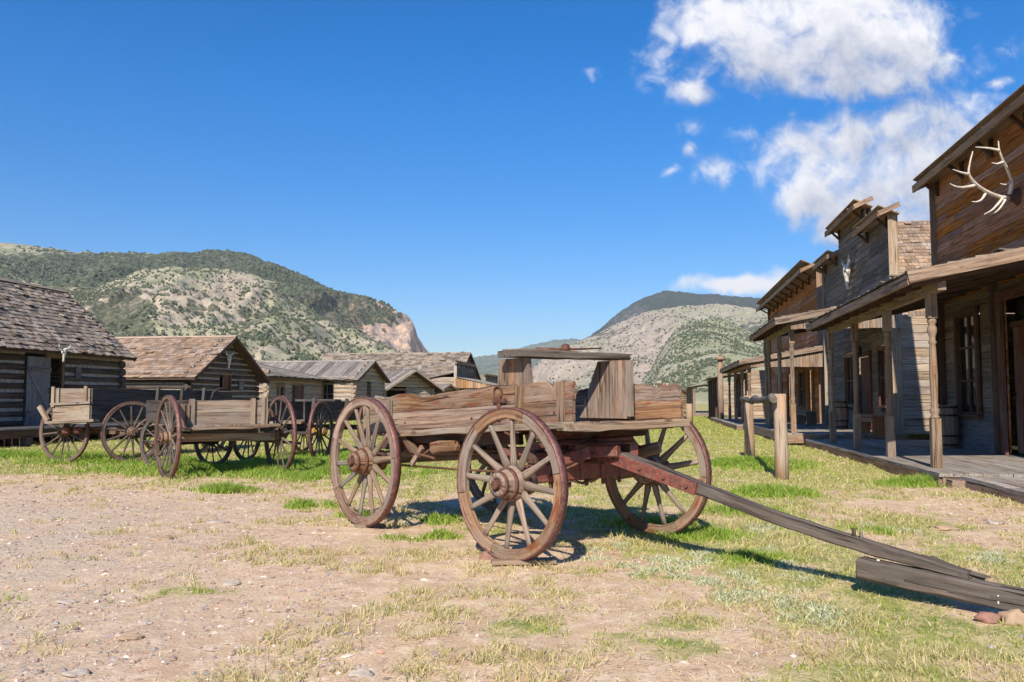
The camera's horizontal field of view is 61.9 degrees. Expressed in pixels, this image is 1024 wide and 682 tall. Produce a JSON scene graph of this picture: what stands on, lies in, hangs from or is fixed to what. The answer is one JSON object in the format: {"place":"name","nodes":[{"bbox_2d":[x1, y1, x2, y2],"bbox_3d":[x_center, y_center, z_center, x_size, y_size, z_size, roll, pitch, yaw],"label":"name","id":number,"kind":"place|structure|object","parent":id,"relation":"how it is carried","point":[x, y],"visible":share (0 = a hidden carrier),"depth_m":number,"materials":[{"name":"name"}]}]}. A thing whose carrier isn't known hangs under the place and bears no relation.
{"place":"outdoors","nodes":[
{"label":"outdoors","id":0,"kind":"place"},
{"bbox_2d":[19,266,400,360],"bbox_3d":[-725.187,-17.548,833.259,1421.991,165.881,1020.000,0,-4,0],"label":"hill","id":1,"kind":"structure","parent":0,"point":[103,310],"depth_m":664.24,"materials":[{"name":"grey stone"}]},
{"bbox_2d":[10,265,401,360],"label":"juniper scrub","id":2,"kind":"object","parent":1,"relation":"on","point":[262,337],"visible":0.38,"depth_m":649.71,"materials":[{"name":"green plant"}]},
{"bbox_2d":[0,243,482,379],"bbox_3d":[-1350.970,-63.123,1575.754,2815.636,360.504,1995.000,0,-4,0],"label":"hill","id":3,"kind":"structure","parent":0,"point":[401,336],"depth_m":1357.97,"materials":[{"name":"green plant"}]},
{"bbox_2d":[0,245,409,324],"bbox_3d":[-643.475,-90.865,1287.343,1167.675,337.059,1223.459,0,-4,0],"label":"juniper scrub","id":4,"kind":"object","parent":3,"relation":"on","point":[311,287],"visible":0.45,"depth_m":1490.45,"materials":[{"name":"green plant"}]},
{"bbox_2d":[473,354,541,375],"bbox_3d":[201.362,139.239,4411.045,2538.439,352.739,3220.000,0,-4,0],"label":"hill","id":5,"kind":"structure","parent":0,"point":[487,364],"depth_m":4667.15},
{"bbox_2d":[0,404,1023,681],"bbox_3d":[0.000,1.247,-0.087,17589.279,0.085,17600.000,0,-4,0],"label":"ground","id":6,"kind":"structure","parent":0,"point":[376,588],"depth_m":5.55,"materials":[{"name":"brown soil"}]},
{"bbox_2d":[56,599,77,603],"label":"stone","id":7,"kind":"object","parent":6,"relation":"on","point":[66,601],"visible":1,"depth_m":5.23,"materials":[{"name":"beige stone"}]},
{"bbox_2d":[0,278,136,431],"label":"log cabin","id":8,"kind":"object","parent":6,"relation":"on","point":[39,324],"visible":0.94,"depth_m":27.71,"materials":[{"name":"brown wood"}]},
{"bbox_2d":[24,356,51,425],"bbox_3d":[-14.524,1.534,26.212,0.121,2.100,0.995,-1,-4,9],"label":"door","id":9,"kind":"structure","parent":8,"relation":"in","point":[39,369],"depth_m":26.13,"materials":[{"name":"grey wood"}]},
{"bbox_2d":[59,345,70,361],"bbox_3d":[-13.992,0.382,26.645,0.122,0.562,0.542,-1,-4,10],"label":"buffalo skull","id":10,"kind":"object","parent":8,"relation":"attached to","point":[63,352],"visible":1,"depth_m":26.60},
{"bbox_2d":[75,367,81,378],"bbox_3d":[-14.248,1.050,28.066,0.040,0.365,0.255,-1,-4,10],"label":"notice","id":11,"kind":"object","parent":8,"relation":"attached to","point":[78,372],"visible":1,"depth_m":28.05,"materials":[{"name":"grey paper"}]},
{"bbox_2d":[60,668,90,677],"bbox_3d":[-1.975,1.502,3.861,0.112,0.035,0.105,3,-5,-39],"label":"stone","id":12,"kind":"object","parent":6,"relation":"on","point":[78,672],"visible":1,"depth_m":3.84,"materials":[{"name":"beige stone"}]},
{"bbox_2d":[0,422,154,445],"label":"boardwalk","id":13,"kind":"structure","parent":6,"relation":"on","point":[14,436],"depth_m":23.85,"materials":[{"name":"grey wood"}]},
{"bbox_2d":[115,633,144,640],"bbox_3d":[-1.982,1.533,4.426,0.147,0.036,0.091,1,-4,-18],"label":"stone","id":14,"kind":"object","parent":6,"relation":"on","point":[133,636],"visible":0.99,"depth_m":4.41,"materials":[{"name":"beige stone"}]},
{"bbox_2d":[37,386,231,461],"bbox_3d":[-8.014,1.821,19.303,2.270,1.563,5.396,-1,-4,15],"label":"box wagon","id":15,"kind":"object","parent":6,"relation":"on","point":[67,408],"visible":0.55,"depth_m":17.23,"materials":[{"name":"brown wood"}]},
{"bbox_2d":[137,620,152,625],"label":"stone","id":16,"kind":"object","parent":6,"relation":"on","point":[144,622],"visible":1,"depth_m":4.72,"materials":[{"name":"white stone"}]},
{"bbox_2d":[52,335,269,424],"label":"log cabin","id":17,"kind":"object","parent":6,"relation":"on","point":[179,362],"visible":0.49,"depth_m":40.11,"materials":[{"name":"brown wood"}]},
{"bbox_2d":[222,375,228,390],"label":"door","id":18,"kind":"structure","parent":17,"relation":"in","point":[225,378],"depth_m":41.23,"materials":[{"name":"brown wood"}]},
{"bbox_2d":[225,350,234,368],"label":"cattle skull","id":19,"kind":"object","parent":17,"relation":"attached to","point":[229,358],"visible":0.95,"depth_m":40.85},
{"bbox_2d":[239,382,243,390],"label":"notice","id":20,"kind":"object","parent":17,"relation":"attached to","point":[240,386],"visible":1,"depth_m":42.37,"materials":[{"name":"grey paper"}]},
{"bbox_2d":[150,536,173,540],"bbox_3d":[-3.146,1.774,7.674,0.213,0.039,0.168,0,-4,-2],"label":"stone","id":21,"kind":"object","parent":6,"relation":"on","point":[156,538],"visible":0.98,"depth_m":7.63,"materials":[{"name":"beige stone"}]},
{"bbox_2d":[205,520,229,522],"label":"stone","id":22,"kind":"object","parent":6,"relation":"on","point":[218,521],"visible":0.98,"depth_m":8.70,"materials":[{"name":"beige stone"}]},
{"bbox_2d":[139,388,300,478],"bbox_3d":[-5.247,1.564,15.103,2.474,1.488,3.440,3,-5,-37],"label":"box wagon","id":23,"kind":"object","parent":6,"relation":"on","point":[211,423],"visible":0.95,"depth_m":14.17,"materials":[{"name":"brown wood"}]},
{"bbox_2d":[222,581,240,585],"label":"stone","id":24,"kind":"object","parent":6,"relation":"on","point":[228,583],"visible":1,"depth_m":5.80,"materials":[{"name":"beige stone"}]},
{"bbox_2d":[233,398,362,459],"bbox_3d":[-4.421,1.961,19.457,1.910,1.304,4.888,-1,-4,10],"label":"box wagon","id":25,"kind":"object","parent":6,"relation":"on","point":[309,413],"visible":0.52,"depth_m":17.95,"materials":[{"name":"brown wood"}]},
{"bbox_2d":[256,360,390,400],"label":"log cabin","id":26,"kind":"object","parent":6,"relation":"on","point":[342,380],"visible":0.41,"depth_m":56.22,"materials":[{"name":"beige wood"}]},
{"bbox_2d":[275,384,284,400],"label":"window","id":27,"kind":"structure","parent":26,"relation":"in","point":[279,388],"depth_m":49.86,"materials":[{"name":"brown wood"}]},
{"bbox_2d":[295,385,301,398],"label":"door","id":28,"kind":"structure","parent":26,"relation":"in","point":[298,389],"depth_m":52.52,"materials":[{"name":"brown wood"}]},
{"bbox_2d":[323,383,333,398],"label":"window","id":29,"kind":"structure","parent":26,"relation":"in","point":[329,387],"depth_m":56.22,"materials":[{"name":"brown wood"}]},
{"bbox_2d":[347,667,374,677],"bbox_3d":[-0.690,1.519,3.910,0.129,0.040,0.110,0,-4,1],"label":"stone","id":30,"kind":"object","parent":6,"relation":"on","point":[359,672],"visible":0.95,"depth_m":3.88,"materials":[{"name":"beige stone"}]},
{"bbox_2d":[355,523,384,527],"bbox_3d":[-1.415,1.839,8.502,0.289,0.035,0.102,1,-4,-20],"label":"plank","id":31,"kind":"object","parent":6,"relation":"on","point":[365,526],"visible":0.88,"depth_m":8.46,"materials":[{"name":"brown wood"}]},
{"bbox_2d":[320,351,480,388],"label":"shingled hall","id":32,"kind":"structure","parent":6,"relation":"on","point":[429,364],"depth_m":87.35,"materials":[{"name":"grey wood"}]},
{"bbox_2d":[383,368,444,397],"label":"log cabin","id":33,"kind":"object","parent":6,"relation":"on","point":[411,381],"visible":0.2,"depth_m":69.78,"materials":[{"name":"beige wood"}]},
{"bbox_2d":[434,384,458,408],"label":"log shed","id":34,"kind":"structure","parent":6,"relation":"on","point":[448,387],"depth_m":72.44,"materials":[{"name":"beige wood"}]},
{"bbox_2d":[428,360,496,389],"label":"false front shop","id":35,"kind":"structure","parent":6,"relation":"on","point":[462,377],"depth_m":75.28,"materials":[{"name":"brown"}]},
{"bbox_2d":[0,447,945,565],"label":"tall grass","id":36,"kind":"structure","parent":6,"relation":"on","point":[311,471],"depth_m":13.72,"materials":[{"name":"green plant"}]},
{"bbox_2d":[479,551,496,559],"bbox_3d":[-0.175,1.720,6.836,0.181,0.080,0.146,-1,-4,15],"label":"stone","id":37,"kind":"object","parent":6,"relation":"on","point":[485,555],"visible":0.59,"depth_m":6.78,"materials":[{"name":"stone"}]},
{"bbox_2d":[483,373,497,385],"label":"false front shop","id":38,"kind":"structure","parent":6,"relation":"on","point":[490,378],"depth_m":96.94,"materials":[{"name":"grey wood"}]},
{"bbox_2d":[0,436,1023,681],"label":"dry grass","id":39,"kind":"structure","parent":6,"relation":"on","point":[494,590],"depth_m":5.73,"materials":[{"name":"plant"}]},
{"bbox_2d":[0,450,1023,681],"bbox_3d":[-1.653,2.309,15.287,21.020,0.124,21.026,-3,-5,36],"label":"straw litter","id":40,"kind":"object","parent":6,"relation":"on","point":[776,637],"visible":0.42,"depth_m":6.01,"materials":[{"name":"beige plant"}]},
{"bbox_2d":[491,557,556,565],"bbox_3d":[0.090,1.701,6.588,0.501,0.038,0.136,0,-4,-7],"label":"plank","id":41,"kind":"object","parent":6,"relation":"on","point":[503,561],"visible":0.93,"depth_m":6.53,"materials":[{"name":"brown wood"}]},
{"bbox_2d":[330,344,990,579],"bbox_3d":[0.716,0.882,7.320,2.228,1.762,6.104,3,-5,-40],"label":"freight wagon","id":42,"kind":"object","parent":6,"relation":"on","point":[569,438],"visible":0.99,"depth_m":7.42,"materials":[{"name":"brown wood"}]},
{"bbox_2d":[642,386,686,408],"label":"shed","id":43,"kind":"structure","parent":6,"relation":"on","point":[684,395],"depth_m":118.66,"materials":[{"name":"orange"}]},
{"bbox_2d":[685,404,692,422],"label":"stake","id":44,"kind":"object","parent":6,"relation":"on","point":[689,412],"visible":0.65,"depth_m":42.71,"materials":[{"name":"brown wood"}]},
{"bbox_2d":[684,411,708,415],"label":"boardwalk","id":45,"kind":"structure","parent":6,"relation":"on","point":[701,413],"depth_m":68.26,"materials":[{"name":"grey wood"}]},
{"bbox_2d":[387,443,1020,633],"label":"sage weeds","id":46,"kind":"object","parent":6,"relation":"on","point":[710,581],"visible":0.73,"depth_m":6.12,"materials":[{"name":"green plant"}]},
{"bbox_2d":[684,380,733,414],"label":"store","id":47,"kind":"structure","parent":6,"relation":"on","point":[691,395],"depth_m":69.85,"materials":[{"name":"brown"}]},
{"bbox_2d":[702,356,789,419],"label":"store","id":48,"kind":"structure","parent":6,"relation":"on","point":[716,397],"depth_m":52.63,"materials":[{"name":"brown wood"}]},
{"bbox_2d":[710,417,789,429],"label":"boardwalk","id":49,"kind":"structure","parent":6,"relation":"on","point":[728,423],"depth_m":42.57,"materials":[{"name":"grey wood"}]},
{"bbox_2d":[719,260,825,423],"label":"false front store","id":50,"kind":"structure","parent":49,"relation":"on","point":[796,288],"depth_m":38.50,"materials":[{"name":"red wood"}]},
{"bbox_2d":[777,375,782,393],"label":"window","id":51,"kind":"structure","parent":50,"relation":"in","point":[777,375],"depth_m":47.48,"materials":[{"name":"brown wood"}]},
{"bbox_2d":[797,369,805,407],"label":"window","id":52,"kind":"structure","parent":50,"relation":"in","point":[801,376],"depth_m":40.22,"materials":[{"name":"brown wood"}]},
{"bbox_2d":[810,371,812,410],"bbox_3d":[13.174,2.423,37.334,0.120,2.280,1.096,-1,-4,10],"label":"door","id":53,"kind":"structure","parent":50,"relation":"in","point":[811,397],"depth_m":37.78,"materials":[{"name":"brown wood"}]},
{"bbox_2d":[739,393,788,479],"bbox_3d":[4.687,1.745,16.114,0.320,1.474,5.510,-1,-4,10],"label":"hitching rail","id":54,"kind":"object","parent":6,"relation":"on","point":[781,461],"visible":0.93,"depth_m":13.58,"materials":[{"name":"brown wood"}]},
{"bbox_2d":[743,423,907,442],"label":"boardwalk","id":55,"kind":"structure","parent":6,"relation":"on","point":[805,432],"depth_m":24.74,"materials":[{"name":"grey wood"}]},
{"bbox_2d":[796,410,817,425],"bbox_3d":[11.194,2.923,32.480,0.420,0.545,2.600,-1,-4,10],"label":"bench","id":56,"kind":"object","parent":55,"relation":"on","point":[808,417],"visible":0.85,"depth_m":31.36,"materials":[{"name":"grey wood"}]},
{"bbox_2d":[828,401,848,428],"bbox_3d":[10.758,2.429,28.128,0.646,0.922,0.646,0,-4,0],"label":"barrel","id":57,"kind":"object","parent":55,"relation":"on","point":[842,413],"visible":0.72,"depth_m":27.85,"materials":[{"name":"brown wood"}]},
{"bbox_2d":[861,414,885,435],"bbox_3d":[9.696,2.262,23.045,0.420,0.545,2.100,-1,-4,10],"label":"bench","id":58,"kind":"object","parent":55,"relation":"on","point":[878,425],"visible":0.66,"depth_m":22.16,"materials":[{"name":"brown wood"}]},
{"bbox_2d":[749,196,1014,433],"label":"saloon building","id":59,"kind":"structure","parent":55,"relation":"on","point":[878,243],"depth_m":26.61,"materials":[{"name":"grey"}]},
{"bbox_2d":[842,254,850,288],"bbox_3d":[11.527,-2.342,29.372,0.246,1.132,1.094,-1,-4,10],"label":"cattle skull","id":60,"kind":"object","parent":59,"relation":"attached to","point":[846,270],"visible":1,"depth_m":29.27},
{"bbox_2d":[843,353,853,406],"bbox_3d":[11.822,1.375,29.881,0.159,1.850,1.609,-1,-4,10],"label":"window","id":61,"kind":"structure","parent":59,"relation":"in","point":[848,361],"depth_m":30.25,"materials":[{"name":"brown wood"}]},
{"bbox_2d":[857,337,866,355],"bbox_3d":[11.289,0.167,27.532,0.340,0.611,0.171,0,-4,0],"label":"lantern","id":62,"kind":"object","parent":59,"relation":"attached to","point":[859,351],"visible":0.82,"depth_m":27.48,"materials":[{"name":"metal"}]},
{"bbox_2d":[860,357,869,413],"bbox_3d":[11.584,1.687,27.965,0.121,2.320,1.361,-1,-4,10],"label":"door","id":63,"kind":"structure","parent":59,"relation":"in","point":[864,393],"depth_m":28.09,"materials":[{"name":"brown wood"}]},
{"bbox_2d":[876,345,886,407],"bbox_3d":[11.084,1.070,25.530,0.159,1.850,1.034,-1,-4,10],"label":"window","id":64,"kind":"structure","parent":59,"relation":"in","point":[882,401],"depth_m":25.82,"materials":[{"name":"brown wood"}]},
{"bbox_2d":[805,439,1023,486],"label":"boardwalk","id":65,"kind":"structure","parent":6,"relation":"on","point":[912,456],"depth_m":15.62,"materials":[{"name":"grey wood"}]},
{"bbox_2d":[805,84,1023,467],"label":"general store","id":66,"kind":"structure","parent":65,"relation":"on","point":[954,290],"depth_m":17.26,"materials":[{"name":"red wood"}]},
{"bbox_2d":[952,307,982,417],"bbox_3d":[9.832,0.485,18.451,0.159,2.310,1.457,-1,-4,10],"label":"window","id":67,"kind":"structure","parent":66,"relation":"in","point":[966,329],"depth_m":18.48,"materials":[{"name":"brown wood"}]},
{"bbox_2d":[950,141,1021,214],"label":"elk antlers","id":68,"kind":"object","parent":66,"relation":"attached to","point":[1014,196],"visible":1,"depth_m":15.52},
{"bbox_2d":[1013,326,1023,453],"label":"door","id":69,"kind":"structure","parent":66,"relation":"in","point":[1018,332],"depth_m":16.25,"materials":[{"name":"brown wood"}]},
{"bbox_2d":[938,405,959,447],"bbox_3d":[9.690,1.911,19.065,0.565,0.951,0.565,0,-4,0],"label":"barrel","id":70,"kind":"object","parent":65,"relation":"on","point":[949,418],"visible":0.6,"depth_m":18.82,"materials":[{"name":"grey wood"}]},
{"bbox_2d":[856,556,1023,612],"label":"broken beam","id":71,"kind":"structure","parent":6,"relation":"on","point":[972,590],"depth_m":5.18,"materials":[{"name":"grey wood"}]},
{"bbox_2d":[929,525,960,530],"bbox_3d":[4.241,1.828,8.350,0.321,0.053,0.209,0,-4,3],"label":"stone","id":72,"kind":"object","parent":6,"relation":"on","point":[947,527],"visible":0.97,"depth_m":8.30,"materials":[{"name":"beige stone"}]},
{"bbox_2d":[946,479,967,487],"bbox_3d":[6.429,2.067,12.414,0.260,0.130,0.650,-1,-4,10],"label":"timber block","id":73,"kind":"object","parent":6,"relation":"on","point":[958,483],"depth_m":12.11,"materials":[{"name":"brown wood"}]},
{"bbox_2d":[973,611,1000,623],"bbox_3d":[2.750,1.593,4.920,0.162,0.065,0.131,2,-4,-26],"label":"stone","id":74,"kind":"object","parent":6,"relation":"on","point":[984,617],"visible":0.97,"depth_m":4.88,"materials":[{"name":"pink stone"}]},
{"bbox_2d":[961,476,1023,503],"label":"boardwalk","id":75,"kind":"structure","parent":6,"relation":"on","point":[1011,488],"depth_m":11.29,"materials":[{"name":"grey wood"}]},
{"bbox_2d":[984,520,1006,524],"bbox_3d":[4.951,1.859,8.743,0.193,0.036,0.191,3,-5,-37],"label":"stone","id":76,"kind":"object","parent":6,"relation":"on","point":[994,522],"visible":0.97,"depth_m":8.70,"materials":[{"name":"beige stone"}]},
{"bbox_2d":[996,609,1023,625],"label":"stone","id":77,"kind":"object","parent":6,"relation":"on","point":[1010,617],"visible":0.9,"depth_m":4.83,"materials":[{"name":"beige stone"}]},
{"bbox_2d":[0,415,1023,681],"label":"grass","id":78,"kind":"structure","parent":0,"point":[706,433],"depth_m":8.73,"materials":[{"name":"green plant"}]},
{"bbox_2d":[0,0,1023,357],"label":"sky","id":79,"kind":"structure","parent":0,"point":[498,175],"materials":[{"name":"blue"}]},
{"bbox_2d":[518,338,579,348],"bbox_3d":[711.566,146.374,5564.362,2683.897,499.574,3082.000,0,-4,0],"label":"hill","id":80,"kind":"structure","parent":0,"point":[554,343],"depth_m":6523.80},
{"bbox_2d":[532,303,767,389],"bbox_3d":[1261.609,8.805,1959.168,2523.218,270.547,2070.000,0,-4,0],"label":"hill","id":81,"kind":"structure","parent":0,"point":[541,371],"depth_m":1766.27,"materials":[{"name":"grey stone"}]},
{"bbox_2d":[532,304,766,389],"bbox_3d":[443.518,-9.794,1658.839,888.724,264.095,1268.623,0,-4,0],"label":"juniper scrub","id":82,"kind":"object","parent":81,"relation":"on","point":[588,375],"visible":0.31,"depth_m":1767.87,"materials":[{"name":"green plant"}]},
{"bbox_2d":[590,291,766,336],"bbox_3d":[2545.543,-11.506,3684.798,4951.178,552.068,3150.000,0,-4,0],"label":"hill","id":83,"kind":"structure","parent":0,"point":[664,299],"depth_m":3996.52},
{"bbox_2d":[641,317,764,403],"bbox_3d":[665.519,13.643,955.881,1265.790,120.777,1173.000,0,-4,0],"label":"hill","id":84,"kind":"structure","parent":0,"point":[701,397],"depth_m":724.38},
{"bbox_2d":[642,317,763,392],"bbox_3d":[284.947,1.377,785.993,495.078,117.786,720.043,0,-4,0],"label":"juniper scrub","id":85,"kind":"object","parent":84,"relation":"on","point":[697,334],"visible":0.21,"depth_m":766.03,"materials":[{"name":"green plant"}]}
]}

